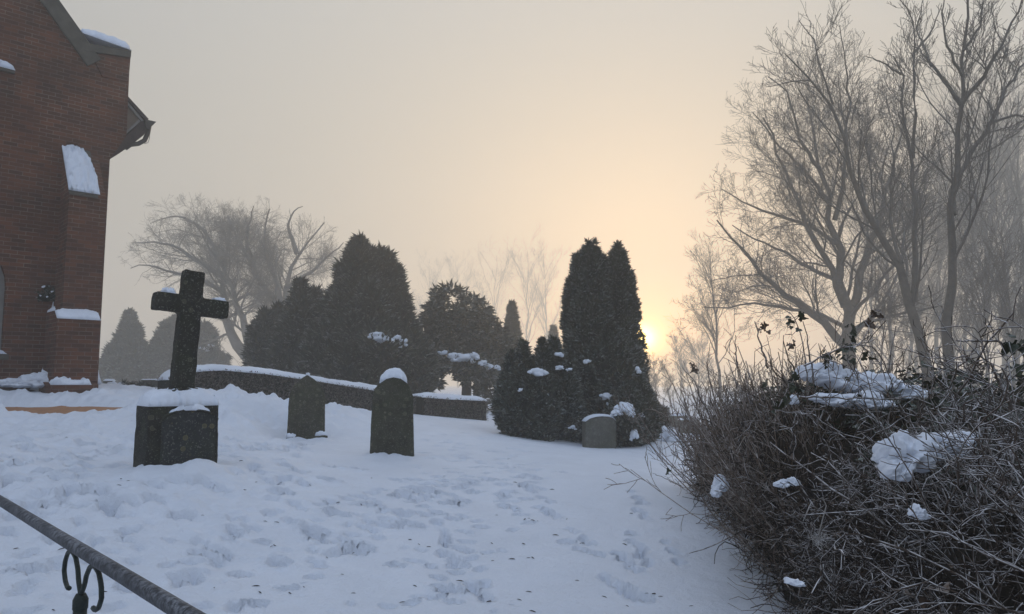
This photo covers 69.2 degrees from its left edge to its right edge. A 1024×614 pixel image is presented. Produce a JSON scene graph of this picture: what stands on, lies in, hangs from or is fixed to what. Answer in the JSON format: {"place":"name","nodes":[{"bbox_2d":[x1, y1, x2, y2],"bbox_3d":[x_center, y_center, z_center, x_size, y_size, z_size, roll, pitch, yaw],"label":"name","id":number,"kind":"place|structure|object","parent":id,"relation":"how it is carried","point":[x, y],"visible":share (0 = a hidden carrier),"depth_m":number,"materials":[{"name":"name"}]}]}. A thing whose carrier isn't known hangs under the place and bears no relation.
{"place":"outdoors","nodes":[
{"label":"outdoors","id":0,"kind":"place"},
{"bbox_2d":[5,406,122,413],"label":"path","id":1,"kind":"structure","parent":0,"point":[55,409],"depth_m":12.62,"materials":[{"name":"white snow"}]},
{"bbox_2d":[0,383,997,613],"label":"snowy ground","id":2,"kind":"structure","parent":0,"point":[450,492],"depth_m":6.48,"materials":[{"name":"white snow"}]},
{"bbox_2d":[0,0,155,392],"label":"brick church","id":3,"kind":"structure","parent":2,"relation":"on","point":[74,120],"depth_m":14.39,"materials":[{"name":"red brick"}]},
{"bbox_2d":[0,267,8,359],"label":"window","id":4,"kind":"structure","parent":3,"relation":"in","point":[2,285],"depth_m":13.98,"materials":[{"name":"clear glass"}]},
{"bbox_2d":[34,284,55,301],"bbox_3d":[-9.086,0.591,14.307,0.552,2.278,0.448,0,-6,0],"label":"wall wreath","id":5,"kind":"object","parent":3,"relation":"attached to","point":[48,295],"depth_m":14.34,"materials":[{"name":"green plant"}]},
{"bbox_2d":[0,495,205,613],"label":"handrail","id":6,"kind":"object","parent":2,"relation":"on","point":[161,599],"visible":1,"depth_m":1.90,"materials":[{"name":"black metal"}]},
{"bbox_2d":[103,379,115,383],"bbox_3d":[-14.016,2.872,25.841,0.347,0.742,0.270,1,-6,-8],"label":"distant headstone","id":7,"kind":"object","parent":2,"relation":"on","point":[106,381],"visible":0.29,"depth_m":25.75,"materials":[{"name":"grey stone"}]},
{"bbox_2d":[107,381,126,384],"bbox_3d":[-10.111,2.104,19.101,0.983,0.415,1.141,0,-6,0],"label":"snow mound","id":8,"kind":"object","parent":2,"relation":"on","point":[114,382],"visible":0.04,"depth_m":18.81,"materials":[{"name":"white snow"}]},
{"bbox_2d":[98,307,169,382],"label":"misty conifer","id":9,"kind":"object","parent":2,"relation":"on","point":[130,353],"visible":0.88,"depth_m":57.88,"materials":[{"name":"green plant"}]},
{"bbox_2d":[121,378,156,386],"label":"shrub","id":10,"kind":"object","parent":2,"relation":"on","point":[136,383],"visible":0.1,"depth_m":18.87,"materials":[{"name":"plant"}]},
{"bbox_2d":[141,379,157,385],"bbox_3d":[-10.560,2.489,21.860,0.633,0.756,0.270,1,-6,-8],"label":"distant headstone","id":11,"kind":"object","parent":2,"relation":"on","point":[152,381],"visible":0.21,"depth_m":21.76,"materials":[{"name":"grey stone"}]},
{"bbox_2d":[133,269,228,466],"bbox_3d":[-3.309,0.768,7.519,0.793,2.313,0.539,5,-7,-40],"label":"stone cross","id":12,"kind":"object","parent":2,"relation":"on","point":[177,421],"visible":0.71,"depth_m":7.38,"materials":[{"name":"stone"}]},
{"bbox_2d":[149,314,233,369],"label":"misty conifer","id":13,"kind":"object","parent":2,"relation":"on","point":[159,339],"visible":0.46,"depth_m":60.16,"materials":[{"name":"green plant"}]},
{"bbox_2d":[118,192,343,365],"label":"spreading beech","id":14,"kind":"object","parent":2,"relation":"on","point":[264,293],"visible":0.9,"depth_m":53.51,"materials":[{"name":"plant"}]},
{"bbox_2d":[240,299,284,367],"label":"narrow conifer","id":15,"kind":"object","parent":2,"relation":"on","point":[259,333],"visible":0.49,"depth_m":28.61,"materials":[{"name":"green plant"}]},
{"bbox_2d":[155,364,417,413],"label":"wall","id":16,"kind":"structure","parent":2,"relation":"on","point":[256,380],"depth_m":16.17,"materials":[{"name":"grey stone"}]},
{"bbox_2d":[260,275,324,372],"bbox_3d":[-7.833,1.017,27.293,2.582,4.506,3.040,0,-6,0],"label":"narrow conifer","id":17,"kind":"object","parent":2,"relation":"on","point":[293,321],"visible":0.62,"depth_m":26.56,"materials":[{"name":"green plant"}]},
{"bbox_2d":[285,372,327,438],"bbox_3d":[-3.276,1.723,11.891,0.653,1.352,0.386,1,-6,-14],"label":"headstone","id":18,"kind":"object","parent":2,"relation":"on","point":[306,412],"visible":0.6,"depth_m":11.81,"materials":[{"name":"grey stone"}]},
{"bbox_2d":[291,231,442,393],"bbox_3d":[-5.002,0.261,25.573,5.412,6.220,6.110,0,-6,0],"label":"broad conifer","id":19,"kind":"object","parent":2,"relation":"on","point":[364,326],"visible":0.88,"depth_m":24.54,"materials":[{"name":"green plant"}]},
{"bbox_2d":[370,368,413,456],"bbox_3d":[-1.595,1.553,9.895,0.599,1.487,0.190,1,-6,-12],"label":"headstone","id":20,"kind":"object","parent":2,"relation":"on","point":[392,426],"visible":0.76,"depth_m":9.82,"materials":[{"name":"grey stone"}]},
{"bbox_2d":[412,252,447,330],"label":"distant tree","id":21,"kind":"object","parent":2,"relation":"on","point":[431,282],"visible":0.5,"depth_m":173.37,"materials":[{"name":"brown plant"}]},
{"bbox_2d":[415,392,487,420],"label":"wall","id":22,"kind":"structure","parent":2,"relation":"on","point":[451,405],"depth_m":19.58,"materials":[{"name":"grey stone"}]},
{"bbox_2d":[426,249,488,387],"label":"distant tree","id":23,"kind":"object","parent":2,"relation":"on","point":[456,274],"visible":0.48,"depth_m":173.25,"materials":[{"name":"grey plant"}]},
{"bbox_2d":[416,279,518,410],"bbox_3d":[-1.800,1.401,27.788,4.010,5.081,3.617,-3,-7,30],"label":"ragged conifer","id":24,"kind":"object","parent":2,"relation":"on","point":[473,348],"visible":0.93,"depth_m":27.55,"materials":[{"name":"green plant"}]},
{"bbox_2d":[465,237,527,387],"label":"distant tree","id":25,"kind":"object","parent":2,"relation":"on","point":[494,303],"visible":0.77,"depth_m":173.40,"materials":[{"name":"grey plant"}]},
{"bbox_2d":[500,299,522,355],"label":"pointed conifer","id":26,"kind":"object","parent":2,"relation":"on","point":[512,319],"visible":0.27,"depth_m":35.93,"materials":[{"name":"green plant"}]},
{"bbox_2d":[495,227,552,341],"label":"distant tree","id":27,"kind":"object","parent":2,"relation":"on","point":[526,304],"visible":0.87,"depth_m":172.72,"materials":[{"name":"brown plant"}]},
{"bbox_2d":[489,333,587,442],"bbox_3d":[0.528,1.850,15.317,2.087,2.643,1.582,0,-6,0],"label":"spreading juniper","id":28,"kind":"object","parent":2,"relation":"on","point":[539,396],"visible":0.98,"depth_m":14.97,"materials":[{"name":"green plant"}]},
{"bbox_2d":[518,240,569,340],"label":"distant tree","id":29,"kind":"object","parent":2,"relation":"on","point":[546,316],"visible":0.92,"depth_m":172.96,"materials":[{"name":"brown plant"}]},
{"bbox_2d":[548,324,560,341],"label":"pointed conifer","id":30,"kind":"object","parent":2,"relation":"on","point":[553,330],"visible":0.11,"depth_m":47.92,"materials":[{"name":"green plant"}]},
{"bbox_2d":[582,414,615,447],"bbox_3d":[1.705,2.563,14.518,0.646,0.944,0.240,1,-6,-14],"label":"headstone","id":31,"kind":"object","parent":2,"relation":"on","point":[598,430],"visible":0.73,"depth_m":14.43,"materials":[{"name":"grey stone"}]},
{"bbox_2d":[557,237,653,441],"bbox_3d":[2.079,0.738,16.345,2.192,4.750,2.102,0,-6,0],"label":"columnar thuja","id":32,"kind":"object","parent":2,"relation":"on","point":[600,327],"visible":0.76,"depth_m":16.16,"materials":[{"name":"green plant"}]},
{"bbox_2d":[605,376,663,447],"bbox_3d":[2.428,2.163,15.157,1.630,1.588,1.052,5,-8,-42],"label":"thuja","id":33,"kind":"object","parent":2,"relation":"on","point":[642,399],"visible":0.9,"depth_m":14.84,"materials":[{"name":"green plant"}]},
{"bbox_2d":[646,352,663,399],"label":"misty sapling","id":34,"kind":"object","parent":2,"relation":"on","point":[654,380],"visible":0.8,"depth_m":45.66,"materials":[{"name":"plant"}]},
{"bbox_2d":[660,404,671,426],"bbox_3d":[3.726,2.919,18.830,0.725,0.966,0.740,-4,-7,37],"label":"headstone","id":35,"kind":"object","parent":2,"relation":"on","point":[665,418],"visible":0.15,"depth_m":18.64,"materials":[{"name":"grey stone"}]},
{"bbox_2d":[659,354,680,401],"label":"misty sapling","id":36,"kind":"object","parent":2,"relation":"on","point":[668,382],"visible":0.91,"depth_m":48.33,"materials":[{"name":"plant"}]},
{"bbox_2d":[657,425,686,442],"bbox_3d":[3.536,2.909,16.552,0.693,0.495,1.040,2,-6,-19],"label":"snow mound","id":37,"kind":"object","parent":2,"relation":"on","point":[665,435],"visible":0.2,"depth_m":16.59,"materials":[{"name":"white snow"}]},
{"bbox_2d":[670,413,684,427],"bbox_3d":[5.934,4.268,26.709,0.683,0.911,0.270,1,-6,-8],"label":"distant headstone","id":38,"kind":"object","parent":2,"relation":"on","point":[675,416],"visible":0.17,"depth_m":26.60,"materials":[{"name":"grey stone"}]},
{"bbox_2d":[667,326,696,395],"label":"misty sapling","id":39,"kind":"object","parent":2,"relation":"on","point":[679,356],"visible":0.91,"depth_m":80.71,"materials":[{"name":"plant"}]},
{"bbox_2d":[678,418,699,433],"bbox_3d":[5.647,4.036,23.717,0.682,0.970,0.270,1,-6,-8],"label":"distant headstone","id":40,"kind":"object","parent":2,"relation":"on","point":[681,419],"visible":0.12,"depth_m":23.60,"materials":[{"name":"grey stone"}]},
{"bbox_2d":[678,331,718,392],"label":"misty sapling","id":41,"kind":"object","parent":2,"relation":"on","point":[698,363],"visible":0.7,"depth_m":88.74,"materials":[{"name":"plant"}]},
{"bbox_2d":[666,228,752,403],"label":"slender bare tree","id":42,"kind":"object","parent":2,"relation":"on","point":[707,326],"visible":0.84,"depth_m":46.09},
{"bbox_2d":[605,315,989,613],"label":"upright shrub","id":43,"kind":"object","parent":2,"relation":"on","point":[705,454],"visible":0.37,"depth_m":5.51,"materials":[{"name":"brown plant"}]},
{"bbox_2d":[733,335,738,368],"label":"cut stem","id":44,"kind":"object","parent":43,"relation":"attached to","point":[736,351],"visible":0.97,"depth_m":5.79,"materials":[{"name":"brown plant"}]},
{"bbox_2d":[779,307,811,388],"bbox_3d":[1.900,0.274,4.998,0.187,0.554,0.118,2,-6,-19],"label":"climbing ivy","id":45,"kind":"object","parent":43,"relation":"attached to","point":[791,345],"visible":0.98,"depth_m":5.00,"materials":[{"name":"green plant"}]},
{"bbox_2d":[669,29,1011,368],"bbox_3d":[16.412,-5.195,36.766,16.397,21.358,14.573,0,-6,0],"label":"broad bare tree","id":46,"kind":"object","parent":2,"relation":"on","point":[842,293],"visible":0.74,"depth_m":36.76,"materials":[{"name":"brown plant"}]},
{"bbox_2d":[678,285,1023,613],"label":"bush","id":47,"kind":"object","parent":2,"relation":"on","point":[904,442],"visible":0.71,"depth_m":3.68,"materials":[{"name":"brown plant"}]},
{"bbox_2d":[653,468,680,485],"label":"twig sprig","id":48,"kind":"object","parent":47,"relation":"attached to","point":[668,470],"visible":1,"depth_m":6.86,"materials":[{"name":"brown plant"}]},
{"bbox_2d":[682,362,719,439],"bbox_3d":[1.591,0.791,6.250,0.298,0.657,0.085,-1,-6,11],"label":"seed head stem","id":49,"kind":"object","parent":47,"relation":"attached to","point":[694,370],"visible":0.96,"depth_m":6.26,"materials":[{"name":"brown plant"}]},
{"bbox_2d":[754,321,770,368],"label":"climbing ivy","id":50,"kind":"object","parent":47,"relation":"on","point":[763,326],"visible":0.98,"depth_m":5.60,"materials":[{"name":"brown plant"}]},
{"bbox_2d":[771,371,809,414],"bbox_3d":[1.740,0.536,4.652,0.269,0.273,0.113,1,-6,-11],"label":"climbing ivy","id":51,"kind":"object","parent":47,"relation":"attached to","point":[784,401],"visible":0.98,"depth_m":4.66,"materials":[{"name":"green plant"}]},
{"bbox_2d":[800,316,814,383],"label":"climbing ivy","id":52,"kind":"object","parent":47,"relation":"attached to","point":[808,348],"visible":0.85,"depth_m":4.99,"materials":[{"name":"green plant"}]},
{"bbox_2d":[803,497,834,553],"bbox_3d":[0.928,0.661,2.242,0.079,0.168,0.079,0,-6,0],"label":"frosted flower head","id":53,"kind":"object","parent":47,"relation":"on","point":[817,539],"visible":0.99,"depth_m":2.24},
{"bbox_2d":[821,321,863,392],"bbox_3d":[2.237,0.338,4.992,0.285,0.493,0.114,1,-6,-10],"label":"climbing ivy","id":54,"kind":"object","parent":47,"relation":"attached to","point":[853,332],"visible":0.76,"depth_m":4.99,"materials":[{"name":"green plant"}]},
{"bbox_2d":[803,335,893,388],"bbox_3d":[2.098,0.338,4.646,0.514,0.346,0.113,-2,-6,22],"label":"arching stem","id":55,"kind":"object","parent":47,"relation":"on","point":[842,346],"visible":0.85,"depth_m":4.61,"materials":[{"name":"brown plant"}]},
{"bbox_2d":[799,390,900,399],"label":"lying branch","id":56,"kind":"object","parent":47,"relation":"on","point":[828,396],"visible":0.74,"depth_m":4.41,"materials":[{"name":"brown wood"}]},
{"bbox_2d":[842,303,883,391],"bbox_3d":[2.120,0.243,4.495,0.268,0.537,0.107,0,-6,0],"label":"climbing ivy","id":57,"kind":"object","parent":47,"relation":"on","point":[873,313],"visible":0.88,"depth_m":4.51,"materials":[{"name":"green plant"}]},
{"bbox_2d":[839,345,886,383],"bbox_3d":[2.218,0.334,4.678,0.289,0.299,0.057,0,-6,-4],"label":"arching stem","id":58,"kind":"object","parent":47,"relation":"on","point":[870,352],"visible":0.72,"depth_m":4.69,"materials":[{"name":"brown plant"}]},
{"bbox_2d":[928,372,973,410],"bbox_3d":[2.457,0.468,4.181,0.272,0.232,0.129,1,-6,-9],"label":"climbing ivy","id":59,"kind":"object","parent":47,"relation":"on","point":[937,400],"visible":0.59,"depth_m":4.16,"materials":[{"name":"green plant"}]},
{"bbox_2d":[954,333,1023,375],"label":"climbing ivy","id":60,"kind":"object","parent":47,"relation":"attached to","point":[1006,346],"visible":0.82,"depth_m":3.00,"materials":[{"name":"green plant"}]},
{"bbox_2d":[990,363,1013,409],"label":"cut stem","id":61,"kind":"object","parent":47,"relation":"on","point":[1010,403],"visible":0.81,"depth_m":2.78,"materials":[{"name":"black plant"}]},
{"bbox_2d":[804,215,911,370],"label":"woodland tree","id":62,"kind":"object","parent":2,"relation":"on","point":[871,330],"visible":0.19,"depth_m":75.02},
{"bbox_2d":[742,0,974,385],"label":"leaning bare tree","id":63,"kind":"object","parent":2,"relation":"on","point":[909,296],"visible":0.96,"depth_m":24.61,"materials":[{"name":"brown plant"}]},
{"bbox_2d":[800,136,947,373],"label":"woodland tree","id":64,"kind":"object","parent":2,"relation":"on","point":[891,335],"visible":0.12,"depth_m":54.30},
{"bbox_2d":[814,244,940,372],"bbox_3d":[13.527,1.221,27.186,4.394,6.899,2.686,0,-6,0],"label":"woodland tree","id":65,"kind":"object","parent":2,"relation":"on","point":[891,308],"visible":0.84,"depth_m":27.03,"materials":[{"name":"plant"}]},
{"bbox_2d":[853,176,963,384],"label":"woodland tree","id":66,"kind":"object","parent":2,"relation":"on","point":[917,370],"visible":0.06,"depth_m":80.88,"materials":[{"name":"brown plant"}]},
{"bbox_2d":[885,262,944,373],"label":"woodland tree","id":67,"kind":"object","parent":2,"relation":"on","point":[926,325],"visible":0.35,"depth_m":44.48,"materials":[{"name":"plant"}]},
{"bbox_2d":[854,83,982,377],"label":"woodland tree","id":68,"kind":"object","parent":2,"relation":"on","point":[929,220],"visible":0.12,"depth_m":76.28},
{"bbox_2d":[856,177,1006,377],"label":"woodland tree","id":69,"kind":"object","parent":2,"relation":"on","point":[939,267],"visible":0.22,"depth_m":57.33,"materials":[{"name":"brown plant"}]},
{"bbox_2d":[871,0,1023,391],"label":"upright bare tree","id":70,"kind":"object","parent":2,"relation":"on","point":[957,176],"visible":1,"depth_m":19.59,"materials":[{"name":"brown plant"}]},
{"bbox_2d":[895,92,1012,387],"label":"woodland tree","id":71,"kind":"object","parent":2,"relation":"on","point":[936,340],"visible":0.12,"depth_m":65.35,"materials":[{"name":"plant"}]},
{"bbox_2d":[886,92,1021,386],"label":"woodland tree","id":72,"kind":"object","parent":2,"relation":"on","point":[965,347],"visible":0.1,"depth_m":71.12,"materials":[{"name":"plant"}]},
{"bbox_2d":[885,15,1023,366],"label":"woodland tree","id":73,"kind":"object","parent":2,"relation":"on","point":[930,94],"visible":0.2,"depth_m":86.99,"materials":[{"name":"plant"}]},
{"bbox_2d":[919,187,1015,366],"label":"woodland tree","id":74,"kind":"object","parent":2,"relation":"on","point":[954,331],"visible":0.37,"depth_m":40.86,"materials":[{"name":"brown plant"}]},
{"bbox_2d":[918,45,1023,391],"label":"woodland tree","id":75,"kind":"object","parent":2,"relation":"on","point":[1008,354],"visible":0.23,"depth_m":60.56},
{"bbox_2d":[919,45,1023,387],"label":"woodland tree","id":76,"kind":"object","parent":2,"relation":"on","point":[997,192],"visible":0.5,"depth_m":46.55,"materials":[{"name":"plant"}]},
{"bbox_2d":[926,87,1023,361],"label":"woodland tree","id":77,"kind":"object","parent":2,"relation":"on","point":[1019,193],"visible":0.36,"depth_m":49.40,"materials":[{"name":"plant"}]},
{"bbox_2d":[926,114,1023,387],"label":"woodland tree","id":78,"kind":"object","parent":2,"relation":"on","point":[1005,226],"visible":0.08,"depth_m":81.57,"materials":[{"name":"plant"}]},
{"bbox_2d":[932,207,1023,377],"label":"woodland tree","id":79,"kind":"object","parent":2,"relation":"on","point":[975,279],"visible":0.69,"depth_m":26.23,"materials":[{"name":"brown plant"}]},
{"bbox_2d":[956,169,1023,391],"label":"woodland tree","id":80,"kind":"object","parent":2,"relation":"on","point":[1020,305],"visible":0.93,"depth_m":25.00,"materials":[{"name":"plant"}]},
{"bbox_2d":[956,157,1023,355],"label":"woodland tree","id":81,"kind":"object","parent":2,"relation":"on","point":[999,226],"visible":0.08,"depth_m":65.80,"materials":[{"name":"plant"}]},
{"bbox_2d":[961,53,1023,397],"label":"woodland tree","id":82,"kind":"object","parent":2,"relation":"on","point":[1012,179],"visible":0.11,"depth_m":74.57,"materials":[{"name":"brown plant"}]},
{"bbox_2d":[987,215,1022,385],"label":"woodland tree","id":83,"kind":"object","parent":2,"relation":"on","point":[1016,306],"visible":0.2,"depth_m":51.40,"materials":[{"name":"brown plant"}]},
{"bbox_2d":[60,0,1023,386],"label":"sky","id":84,"kind":"structure","parent":0,"point":[433,128],"materials":[{"name":"beige"}]}
]}

